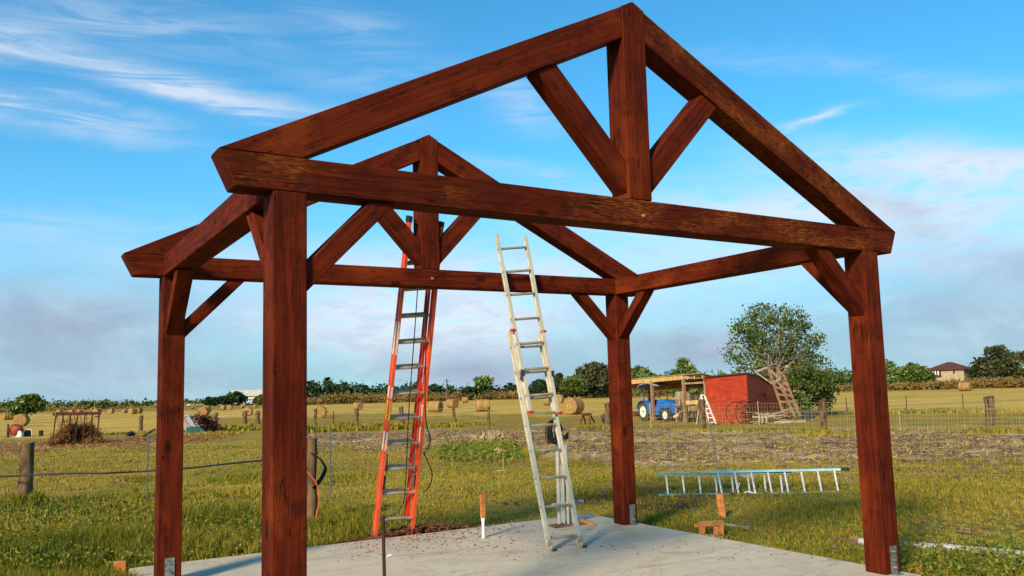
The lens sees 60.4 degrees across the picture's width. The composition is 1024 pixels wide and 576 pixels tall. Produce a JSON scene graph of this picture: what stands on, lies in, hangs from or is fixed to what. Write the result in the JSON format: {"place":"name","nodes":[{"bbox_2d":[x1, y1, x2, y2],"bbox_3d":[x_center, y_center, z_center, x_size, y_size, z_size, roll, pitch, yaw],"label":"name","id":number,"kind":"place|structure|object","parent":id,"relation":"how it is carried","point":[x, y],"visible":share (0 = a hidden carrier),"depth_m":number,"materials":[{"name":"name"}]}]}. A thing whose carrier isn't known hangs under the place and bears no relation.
{"place":"outdoors","nodes":[
{"label":"outdoors","id":0,"kind":"place"},
{"bbox_2d":[0,387,1023,575],"bbox_3d":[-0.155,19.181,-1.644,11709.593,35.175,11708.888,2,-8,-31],"label":"ground","id":1,"kind":"structure","parent":0,"point":[506,412],"depth_m":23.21,"materials":[{"name":"plant"}]},
{"bbox_2d":[2,412,13,419],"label":"hay bale","id":2,"kind":"object","parent":1,"relation":"on","point":[7,416],"visible":0.85,"depth_m":110.51},
{"bbox_2d":[6,424,23,436],"bbox_3d":[-32.814,9.540,58.013,1.334,1.168,0.942,-1,-7,-5],"label":"cement mixer","id":3,"kind":"object","parent":1,"relation":"on","point":[14,430],"visible":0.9,"depth_m":57.76,"materials":[{"name":"red paint"}]},
{"bbox_2d":[13,414,29,425],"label":"hay bale","id":4,"kind":"object","parent":1,"relation":"on","point":[22,419],"visible":0.94,"depth_m":80.89},
{"bbox_2d":[16,442,34,502],"bbox_3d":[-7.975,3.098,14.409,0.237,1.131,0.246,2,-8,-31],"label":"fence post","id":5,"kind":"object","parent":1,"relation":"on","point":[26,461],"visible":0.72,"depth_m":14.35,"materials":[{"name":"brown wood"}]},
{"bbox_2d":[0,441,258,492],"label":"fence wire","id":6,"kind":"object","parent":5,"relation":"attached to","point":[124,488],"visible":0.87,"depth_m":14.44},
{"bbox_2d":[7,393,47,415],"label":"tree","id":7,"kind":"object","parent":1,"relation":"on","point":[27,404],"visible":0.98,"depth_m":90.91,"materials":[{"name":"green plant"}]},
{"bbox_2d":[52,412,100,443],"bbox_3d":[-22.121,7.113,44.625,2.240,1.642,2.720,2,-7,-26],"label":"hay feeder","id":8,"kind":"object","parent":1,"relation":"on","point":[62,414],"visible":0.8,"depth_m":43.62,"materials":[{"name":"red metal"}]},
{"bbox_2d":[46,415,108,445],"bbox_3d":[-21.772,7.096,43.948,2.942,1.685,2.471,2,-8,-31],"label":"feeder hay","id":9,"kind":"object","parent":1,"relation":"on","point":[62,439],"visible":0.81,"depth_m":43.81},
{"bbox_2d":[79,400,93,407],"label":"shrub","id":10,"kind":"object","parent":1,"relation":"on","point":[84,403],"visible":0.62,"depth_m":204.97,"materials":[{"name":"green plant"}]},
{"bbox_2d":[0,398,203,408],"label":"hedge","id":11,"kind":"object","parent":1,"relation":"on","point":[69,404],"visible":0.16,"depth_m":236.53,"materials":[{"name":"green plant"}]},
{"bbox_2d":[94,400,110,408],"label":"shrub","id":12,"kind":"object","parent":1,"relation":"on","point":[102,403],"visible":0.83,"depth_m":206.69,"materials":[{"name":"green plant"}]},
{"bbox_2d":[0,432,236,454],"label":"loose hay","id":13,"kind":"object","parent":1,"relation":"on","point":[108,444],"visible":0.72,"depth_m":42.55},
{"bbox_2d":[113,560,125,575],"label":"wood stake","id":14,"kind":"object","parent":1,"relation":"on","point":[117,564],"visible":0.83,"depth_m":8.12,"materials":[{"name":"wood"}]},
{"bbox_2d":[0,401,253,412],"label":"dry brush","id":15,"kind":"object","parent":1,"relation":"on","point":[57,407],"visible":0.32,"depth_m":195.09,"materials":[{"name":"brown plant"}]},
{"bbox_2d":[138,415,142,430],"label":"fence post","id":16,"kind":"object","parent":1,"relation":"on","point":[140,427],"visible":0.88,"depth_m":62.74,"materials":[{"name":"brown wood"}]},
{"bbox_2d":[146,433,148,501],"bbox_3d":[-6.028,3.014,14.547,0.022,1.216,0.020,2,-8,-31],"label":"metal post","id":17,"kind":"object","parent":1,"relation":"on","point":[147,466],"visible":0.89,"depth_m":14.56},
{"bbox_2d":[184,413,202,430],"bbox_3d":[-20.135,8.565,55.501,1.266,1.299,1.613,-2,-6,2],"label":"plank heap","id":18,"kind":"object","parent":1,"relation":"on","point":[188,421],"visible":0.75,"depth_m":55.29,"materials":[{"name":"grey wood"}]},
{"bbox_2d":[186,426,203,433],"bbox_3d":[-19.701,8.891,54.761,1.192,0.644,0.775,2,-8,-31],"label":"green tarp","id":19,"kind":"object","parent":1,"relation":"on","point":[196,429],"visible":0.67,"depth_m":54.75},
{"bbox_2d":[197,407,209,415],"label":"hay bale","id":20,"kind":"object","parent":1,"relation":"on","point":[202,410],"visible":0.8,"depth_m":99.16},
{"bbox_2d":[183,411,226,431],"bbox_3d":[-19.341,8.650,56.111,3.003,1.698,2.449,-2,-6,4],"label":"brush heap","id":21,"kind":"object","parent":1,"relation":"on","point":[207,424],"visible":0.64,"depth_m":55.78,"materials":[{"name":"wood"}]},
{"bbox_2d":[200,396,218,405],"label":"tree","id":22,"kind":"object","parent":1,"relation":"on","point":[208,401],"visible":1,"depth_m":196.50,"materials":[{"name":"green plant"}]},
{"bbox_2d":[216,395,236,404],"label":"tree","id":23,"kind":"object","parent":1,"relation":"on","point":[224,400],"visible":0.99,"depth_m":197.67,"materials":[{"name":"green plant"}]},
{"bbox_2d":[222,391,247,404],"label":"tree","id":24,"kind":"object","parent":1,"relation":"on","point":[230,393],"visible":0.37,"depth_m":203.05,"materials":[{"name":"green plant"}]},
{"bbox_2d":[234,391,247,404],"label":"tree","id":25,"kind":"object","parent":1,"relation":"on","point":[238,397],"visible":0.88,"depth_m":200.74,"materials":[{"name":"green plant"}]},
{"bbox_2d":[242,411,247,425],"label":"fence post","id":26,"kind":"object","parent":1,"relation":"on","point":[244,416],"visible":0.78,"depth_m":67.31,"materials":[{"name":"brown wood"}]},
{"bbox_2d":[143,408,486,424],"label":"fence wire","id":27,"kind":"object","parent":26,"relation":"attached to","point":[339,418],"visible":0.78,"depth_m":65.98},
{"bbox_2d":[231,390,262,404],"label":"cream hall","id":28,"kind":"structure","parent":1,"relation":"on","point":[251,394],"depth_m":225.37,"materials":[{"name":"white metal"}]},
{"bbox_2d":[252,394,261,404],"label":"tree","id":29,"kind":"object","parent":1,"relation":"on","point":[257,399],"visible":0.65,"depth_m":194.80,"materials":[{"name":"green plant"}]},
{"bbox_2d":[127,523,481,575],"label":"loose earth","id":30,"kind":"structure","parent":1,"relation":"on","point":[402,530],"depth_m":9.74,"materials":[{"name":"soil"}]},
{"bbox_2d":[371,215,444,536],"bbox_3d":[-1.025,0.995,9.424,0.655,3.441,1.178,2,-8,-31],"label":"extension ladder","id":31,"kind":"object","parent":30,"relation":"on","point":[414,464],"visible":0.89,"depth_m":9.41,"materials":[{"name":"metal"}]},
{"bbox_2d":[307,437,317,517],"bbox_3d":[-2.641,2.579,11.564,0.162,1.204,0.160,2,-8,-31],"label":"fence post","id":32,"kind":"object","parent":1,"relation":"on","point":[312,502],"visible":0.64,"depth_m":11.51,"materials":[{"name":"brown wood"}]},
{"bbox_2d":[0,459,261,476],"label":"black cable","id":33,"kind":"object","parent":32,"relation":"attached to","point":[250,461],"visible":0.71,"depth_m":14.03,"materials":[{"name":"rubber"}]},
{"bbox_2d":[311,452,326,489],"bbox_3d":[-2.527,2.393,11.508,0.212,0.490,0.084,0,-7,-12],"label":"cable loop","id":34,"kind":"object","parent":32,"relation":"hanging from","point":[320,478],"visible":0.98,"depth_m":11.49,"materials":[{"name":"black rubber"}]},
{"bbox_2d":[315,405,326,417],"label":"hay bale","id":35,"kind":"object","parent":1,"relation":"on","point":[321,409],"visible":0.79,"depth_m":83.16},
{"bbox_2d":[330,427,330,497],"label":"metal post","id":36,"kind":"object","parent":1,"relation":"on","point":[330,462],"visible":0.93,"depth_m":14.24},
{"bbox_2d":[307,379,522,403],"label":"dark thicket","id":37,"kind":"object","parent":1,"relation":"on","point":[330,388],"visible":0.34,"depth_m":192.17,"materials":[{"name":"green plant"}]},
{"bbox_2d":[427,401,442,412],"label":"hay bale","id":38,"kind":"object","parent":1,"relation":"on","point":[434,406],"visible":0.97,"depth_m":92.39},
{"bbox_2d":[446,399,458,407],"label":"hay bale","id":39,"kind":"object","parent":1,"relation":"on","point":[450,403],"visible":0.94,"depth_m":112.74},
{"bbox_2d":[331,421,608,496],"bbox_3d":[-0.456,2.951,15.482,5.559,1.035,0.026,2,-7,-26],"label":"wire fence","id":40,"kind":"object","parent":1,"relation":"on","point":[447,451],"visible":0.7,"depth_m":15.11,"materials":[{"name":"metal"}]},
{"bbox_2d":[460,385,479,399],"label":"tree","id":41,"kind":"object","parent":1,"relation":"on","point":[468,390],"visible":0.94,"depth_m":182.76,"materials":[{"name":"green plant"}]},
{"bbox_2d":[476,399,489,411],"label":"hay bale","id":42,"kind":"object","parent":1,"relation":"on","point":[482,405],"visible":0.84,"depth_m":91.28},
{"bbox_2d":[472,375,494,387],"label":"tree","id":43,"kind":"object","parent":1,"relation":"on","point":[482,380],"visible":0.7,"depth_m":188.05,"materials":[{"name":"green plant"}]},
{"bbox_2d":[479,384,495,398],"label":"tree","id":44,"kind":"object","parent":1,"relation":"on","point":[485,388],"visible":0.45,"depth_m":185.88,"materials":[{"name":"green plant"}]},
{"bbox_2d":[487,407,489,428],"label":"fence post","id":45,"kind":"object","parent":1,"relation":"on","point":[488,417],"visible":0.88,"depth_m":48.74,"materials":[{"name":"brown wood"}]},
{"bbox_2d":[469,429,510,440],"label":"dead branches","id":46,"kind":"object","parent":1,"relation":"on","point":[488,435],"visible":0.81,"depth_m":33.75,"materials":[{"name":"wood"}]},
{"bbox_2d":[495,447,506,489],"bbox_3d":[-0.187,3.089,14.944,0.205,0.757,0.025,-1,-6,-1],"label":"wire stake","id":47,"kind":"object","parent":1,"relation":"on","point":[498,449],"visible":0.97,"depth_m":14.95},
{"bbox_2d":[307,389,703,404],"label":"dry brush","id":48,"kind":"object","parent":1,"relation":"on","point":[354,397],"visible":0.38,"depth_m":181.79,"materials":[{"name":"brown plant"}]},
{"bbox_2d":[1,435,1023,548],"bbox_3d":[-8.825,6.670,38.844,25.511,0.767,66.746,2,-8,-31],"label":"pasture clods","id":49,"kind":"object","parent":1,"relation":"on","point":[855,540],"visible":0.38,"depth_m":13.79,"materials":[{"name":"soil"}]},
{"bbox_2d":[129,514,920,575],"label":"concrete slab","id":50,"kind":"structure","parent":1,"relation":"on","point":[624,558],"depth_m":8.16,"materials":[{"name":"concrete"}]},
{"bbox_2d":[381,516,385,575],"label":"iron stake","id":51,"kind":"object","parent":50,"relation":"on","point":[383,547],"visible":1,"depth_m":5.85,"materials":[{"name":"metal"}]},
{"bbox_2d":[480,493,485,537],"bbox_3d":[-0.307,2.412,9.313,0.050,0.461,0.042,2,-8,-31],"label":"marker pipe","id":52,"kind":"object","parent":50,"relation":"on","point":[482,508],"visible":1,"depth_m":9.30,"materials":[{"name":"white plastic"}]},
{"bbox_2d":[121,2,903,575],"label":"timber pavilion","id":53,"kind":"structure","parent":50,"relation":"on","point":[277,182],"depth_m":6.41,"materials":[{"name":"wood"}]},
{"bbox_2d":[494,233,586,551],"bbox_3d":[0.268,0.977,9.033,0.451,3.225,0.906,2,-8,-31],"label":"extension ladder","id":54,"kind":"object","parent":50,"relation":"on","point":[526,396],"visible":1,"depth_m":9.01,"materials":[{"name":"metal"}]},
{"bbox_2d":[548,436,585,527],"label":"conduit stubs","id":55,"kind":"object","parent":50,"relation":"on","point":[560,491],"visible":0.53,"depth_m":10.06,"materials":[{"name":"grey plastic"}]},
{"bbox_2d":[545,419,568,444],"bbox_3d":[0.503,1.647,10.075,0.315,0.290,0.134,2,-8,-31],"label":"cable coil","id":56,"kind":"object","parent":55,"relation":"hanging from","point":[548,433],"visible":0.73,"depth_m":10.02,"materials":[{"name":"black rubber"}]},
{"bbox_2d":[317,522,831,569],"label":"earth crumbs","id":57,"kind":"object","parent":50,"relation":"on","point":[496,546],"visible":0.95,"depth_m":9.17,"materials":[{"name":"soil"}]},
{"bbox_2d":[579,518,594,525],"bbox_3d":[0.853,2.676,10.053,0.050,0.040,0.338,1,-7,-20],"label":"wood block","id":58,"kind":"object","parent":50,"relation":"on","point":[589,523],"depth_m":9.97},
{"bbox_2d":[528,378,548,396],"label":"tree","id":59,"kind":"object","parent":1,"relation":"on","point":[536,386],"visible":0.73,"depth_m":177.50,"materials":[{"name":"green plant"}]},
{"bbox_2d":[554,372,565,394],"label":"tree","id":60,"kind":"object","parent":1,"relation":"on","point":[558,378],"visible":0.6,"depth_m":178.13,"materials":[{"name":"green plant"}]},
{"bbox_2d":[99,407,1023,437],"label":"weeds","id":61,"kind":"object","parent":1,"relation":"on","point":[231,428],"visible":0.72,"depth_m":52.52,"materials":[{"name":"green plant"}]},
{"bbox_2d":[562,397,584,414],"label":"hay bale","id":62,"kind":"object","parent":1,"relation":"on","point":[573,405],"visible":1,"depth_m":73.88},
{"bbox_2d":[560,374,589,396],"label":"tree","id":63,"kind":"object","parent":1,"relation":"on","point":[574,384],"visible":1,"depth_m":167.65,"materials":[{"name":"green plant"}]},
{"bbox_2d":[579,413,594,423],"bbox_3d":[4.533,7.845,52.625,0.582,0.645,1.308,-5,-7,26],"label":"sawhorse","id":64,"kind":"object","parent":1,"relation":"on","point":[589,415],"visible":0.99,"depth_m":52.55,"materials":[{"name":"brown wood"}]},
{"bbox_2d":[572,361,608,397],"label":"tree","id":65,"kind":"object","parent":1,"relation":"on","point":[595,372],"visible":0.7,"depth_m":171.58,"materials":[{"name":"green plant"}]},
{"bbox_2d":[604,403,609,424],"bbox_3d":[5.482,7.285,50.566,0.351,1.377,0.365,2,-8,-31],"label":"fence post","id":66,"kind":"object","parent":1,"relation":"on","point":[607,411],"visible":0.8,"depth_m":50.45,"materials":[{"name":"brown wood"}]},
{"bbox_2d":[631,365,655,400],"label":"tree","id":67,"kind":"object","parent":1,"relation":"on","point":[637,371],"visible":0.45,"depth_m":117.71,"materials":[{"name":"green plant"}]},
{"bbox_2d":[633,382,682,420],"bbox_3d":[9.513,7.270,56.212,1.670,2.448,4.177,2,-7,-26],"label":"tractor","id":68,"kind":"object","parent":1,"relation":"on","point":[663,412],"visible":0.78,"depth_m":56.13,"materials":[{"name":"blue paint"}]},
{"bbox_2d":[307,426,1023,462],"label":"mud clods","id":69,"kind":"object","parent":1,"relation":"on","point":[745,450],"visible":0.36,"depth_m":24.72,"materials":[{"name":"soil"}]},
{"bbox_2d":[307,428,1023,467],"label":"straw","id":70,"kind":"object","parent":1,"relation":"on","point":[513,430],"visible":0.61,"depth_m":24.62,"materials":[{"name":"plant"}]},
{"bbox_2d":[631,373,711,422],"bbox_3d":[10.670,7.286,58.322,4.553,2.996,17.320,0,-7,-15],"label":"open shelter","id":71,"kind":"object","parent":1,"relation":"on","point":[685,382],"visible":0.59,"depth_m":55.44,"materials":[{"name":"brown wood"}]},
{"bbox_2d":[633,415,718,473],"bbox_3d":[2.988,2.999,16.822,1.936,1.082,0.028,-1,-7,-6],"label":"wire fence","id":72,"kind":"object","parent":1,"relation":"on","point":[675,444],"visible":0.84,"depth_m":16.84,"materials":[{"name":"metal"}]},
{"bbox_2d":[675,391,688,421],"bbox_3d":[10.360,7.204,53.420,0.917,1.818,0.192,-3,-7,11],"label":"stored panel","id":73,"kind":"object","parent":1,"relation":"on","point":[678,394],"visible":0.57,"depth_m":53.44,"materials":[{"name":"wood"}]},
{"bbox_2d":[673,398,693,420],"bbox_3d":[10.361,7.270,52.605,1.475,1.422,0.280,-3,-7,10],"label":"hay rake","id":74,"kind":"object","parent":1,"relation":"on","point":[680,411],"visible":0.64,"depth_m":52.64,"materials":[{"name":"metal"}]},
{"bbox_2d":[668,357,703,396],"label":"tree","id":75,"kind":"object","parent":1,"relation":"on","point":[684,366],"visible":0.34,"depth_m":121.62,"materials":[{"name":"green plant"}]},
{"bbox_2d":[682,411,698,421],"bbox_3d":[11.013,7.684,52.201,1.747,0.798,1.874,-5,-8,31],"label":"scrap pile","id":76,"kind":"object","parent":1,"relation":"on","point":[691,415],"visible":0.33,"depth_m":52.11,"materials":[{"name":"brown wood"}]},
{"bbox_2d":[688,392,696,415],"bbox_3d":[10.960,7.213,53.301,0.528,1.742,0.192,-3,-7,11],"label":"stored panel","id":77,"kind":"object","parent":1,"relation":"on","point":[692,396],"visible":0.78,"depth_m":53.30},
{"bbox_2d":[698,399,705,429],"bbox_3d":[8.149,5.502,37.727,0.319,1.455,0.333,2,-8,-31],"label":"fence post","id":78,"kind":"object","parent":1,"relation":"on","point":[701,411],"visible":0.88,"depth_m":37.62,"materials":[{"name":"brown wood"}]},
{"bbox_2d":[696,395,716,423],"bbox_3d":[10.097,6.358,46.028,0.431,1.563,1.657,0,-7,-15],"label":"stepladder","id":79,"kind":"object","parent":1,"relation":"on","point":[705,398],"visible":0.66,"depth_m":45.67,"materials":[{"name":"metal"}]},
{"bbox_2d":[694,520,723,538],"bbox_3d":[2.195,2.676,9.790,0.341,0.186,0.384,-3,-7,16],"label":"wood step","id":80,"kind":"object","parent":1,"relation":"on","point":[718,526],"visible":0.88,"depth_m":9.74,"materials":[{"name":"wood"}]},
{"bbox_2d":[608,402,819,431],"bbox_3d":[8.390,6.010,41.276,0.034,1.407,19.673,1,-7,-17],"label":"wire fence","id":81,"kind":"object","parent":1,"relation":"on","point":[727,415],"visible":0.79,"depth_m":38.36,"materials":[{"name":"metal"}]},
{"bbox_2d":[709,418,718,469],"bbox_3d":[3.891,3.078,16.933,0.147,1.138,0.029,-3,-7,13],"label":"metal post","id":82,"kind":"object","parent":1,"relation":"on","point":[713,445],"visible":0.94,"depth_m":16.93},
{"bbox_2d":[716,494,725,516],"bbox_3d":[2.645,2.774,11.112,0.114,0.342,0.035,-3,-7,13],"label":"wood stake","id":83,"kind":"object","parent":1,"relation":"on","point":[720,504],"visible":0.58,"depth_m":11.10,"materials":[{"name":"wood"}]},
{"bbox_2d":[735,400,751,423],"bbox_3d":[12.380,6.658,47.020,1.279,1.279,0.205,2,-8,-31],"label":"wagon wheel","id":84,"kind":"object","parent":1,"relation":"on","point":[742,412],"visible":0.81,"depth_m":46.94,"materials":[{"name":"metal"}]},
{"bbox_2d":[703,372,793,422],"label":"red shed","id":85,"kind":"structure","parent":1,"relation":"on","point":[720,390],"depth_m":48.86,"materials":[{"name":"wood"}]},
{"bbox_2d":[745,401,754,423],"bbox_3d":[12.678,6.658,46.837,0.200,1.279,1.279,-6,-8,35],"label":"wagon wheel","id":86,"kind":"object","parent":1,"relation":"on","point":[749,413],"visible":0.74,"depth_m":46.77,"materials":[{"name":"metal"}]},
{"bbox_2d":[656,467,849,495],"bbox_3d":[3.758,3.004,13.568,3.036,0.358,0.627,-2,-6,1],"label":"extension ladder","id":87,"kind":"object","parent":1,"relation":"on","point":[752,472],"visible":0.9,"depth_m":13.75,"materials":[{"name":"metal"}]},
{"bbox_2d":[528,363,1023,395],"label":"woods","id":88,"kind":"object","parent":1,"relation":"on","point":[1019,371],"visible":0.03,"depth_m":203.15,"materials":[{"name":"green plant"}]},
{"bbox_2d":[749,411,805,423],"bbox_3d":[14.031,6.875,46.517,2.874,0.719,1.065,-4,-7,18],"label":"wood pile","id":89,"kind":"object","parent":1,"relation":"on","point":[772,417],"visible":0.86,"depth_m":46.26,"materials":[{"name":"wood"}]},
{"bbox_2d":[767,367,796,417],"bbox_3d":[14.477,5.684,47.259,0.625,2.936,1.415,2,-8,-31],"label":"lumber ladder","id":90,"kind":"object","parent":1,"relation":"on","point":[770,372],"visible":0.95,"depth_m":47.27,"materials":[{"name":"wood"}]},
{"bbox_2d":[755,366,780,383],"bbox_3d":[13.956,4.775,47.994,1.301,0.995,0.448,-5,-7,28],"label":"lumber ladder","id":91,"kind":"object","parent":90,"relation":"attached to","point":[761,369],"visible":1,"depth_m":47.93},
{"bbox_2d":[717,301,847,396],"bbox_3d":[17.580,4.648,57.177,8.113,7.761,4.195,-2,-7,9],"label":"tall tree","id":92,"kind":"object","parent":1,"relation":"on","point":[792,371],"visible":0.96,"depth_m":56.95,"materials":[{"name":"green plant"}]},
{"bbox_2d":[775,367,800,415],"bbox_3d":[15.060,5.630,47.958,0.542,2.698,1.206,1,-7,-23],"label":"lumber ladder","id":93,"kind":"object","parent":1,"relation":"on","point":[779,372],"visible":0.85,"depth_m":48.03,"materials":[{"name":"wood"}]},
{"bbox_2d":[785,390,812,418],"bbox_3d":[17.113,7.021,52.430,1.888,1.923,1.536,-7,-8,39],"label":"leafy bush","id":94,"kind":"object","parent":1,"relation":"on","point":[804,397],"visible":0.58,"depth_m":52.19,"materials":[{"name":"green plant"}]},
{"bbox_2d":[773,359,839,416],"bbox_3d":[19.196,6.588,58.217,4.786,4.085,3.284,-5,-7,25],"label":"leafy bush","id":95,"kind":"object","parent":1,"relation":"on","point":[825,394],"visible":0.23,"depth_m":57.35,"materials":[{"name":"green plant"}]},
{"bbox_2d":[801,410,819,419],"bbox_3d":[17.257,7.354,50.466,1.254,0.688,0.800,-4,-7,18],"label":"wheelbarrow","id":96,"kind":"object","parent":1,"relation":"on","point":[810,415],"visible":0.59,"depth_m":50.16,"materials":[{"name":"grey metal"}]},
{"bbox_2d":[819,399,826,429],"bbox_3d":[11.320,4.721,31.980,0.282,1.365,0.299,2,-8,-31],"label":"fence post","id":97,"kind":"object","parent":1,"relation":"on","point":[823,407],"visible":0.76,"depth_m":31.91,"materials":[{"name":"brown wood"}]},
{"bbox_2d":[715,409,1023,475],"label":"wire fence","id":98,"kind":"object","parent":1,"relation":"on","point":[828,449],"visible":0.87,"depth_m":15.61,"materials":[{"name":"metal"}]},
{"bbox_2d":[885,359,900,384],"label":"tree","id":99,"kind":"object","parent":1,"relation":"on","point":[892,370],"visible":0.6,"depth_m":173.26,"materials":[{"name":"green plant"}]},
{"bbox_2d":[793,375,1023,391],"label":"dry brush","id":100,"kind":"object","parent":1,"relation":"on","point":[1001,382],"visible":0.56,"depth_m":166.10,"materials":[{"name":"brown plant"}]},
{"bbox_2d":[897,362,937,383],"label":"tree","id":101,"kind":"object","parent":1,"relation":"on","point":[911,372],"visible":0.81,"depth_m":179.36,"materials":[{"name":"green plant"}]},
{"bbox_2d":[826,399,1023,432],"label":"wire fence","id":102,"kind":"object","parent":1,"relation":"on","point":[829,428],"visible":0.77,"depth_m":31.29,"materials":[{"name":"metal"}]},
{"bbox_2d":[858,538,1023,557],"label":"long pipe","id":103,"kind":"object","parent":1,"relation":"on","point":[929,545],"visible":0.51,"depth_m":8.42,"materials":[{"name":"grey plastic"}]},
{"bbox_2d":[929,362,968,381],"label":"brick house","id":104,"kind":"structure","parent":1,"relation":"on","point":[952,370],"depth_m":191.81,"materials":[{"name":"beige brick"}]},
{"bbox_2d":[958,382,971,390],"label":"hay bale","id":105,"kind":"object","parent":1,"relation":"on","point":[964,386],"visible":0.99,"depth_m":139.75},
{"bbox_2d":[983,396,995,427],"bbox_3d":[17.337,4.595,31.888,0.347,1.371,0.371,2,-8,-31],"label":"fence post","id":106,"kind":"object","parent":1,"relation":"on","point":[992,413],"visible":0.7,"depth_m":31.78,"materials":[{"name":"brown wood"}]},
{"bbox_2d":[964,344,1023,379],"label":"tree","id":107,"kind":"object","parent":1,"relation":"on","point":[1003,363],"visible":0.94,"depth_m":177.53,"materials":[{"name":"green plant"}]},
{"bbox_2d":[0,0,1023,403],"label":"sky","id":108,"kind":"structure","parent":0,"point":[114,114],"materials":[{"name":"blue"}]},
{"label":"metal post","id":109,"kind":"object","parent":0,"visible":0},
{"bbox_2d":[888,392,1017,406],"bbox_3d":[29.707,7.752,60.957,13.577,0.864,2.058,-2,-6,2],"label":"fence wire","id":110,"kind":"object","parent":109,"relation":"attached to","point":[958,404],"visible":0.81,"depth_m":61.09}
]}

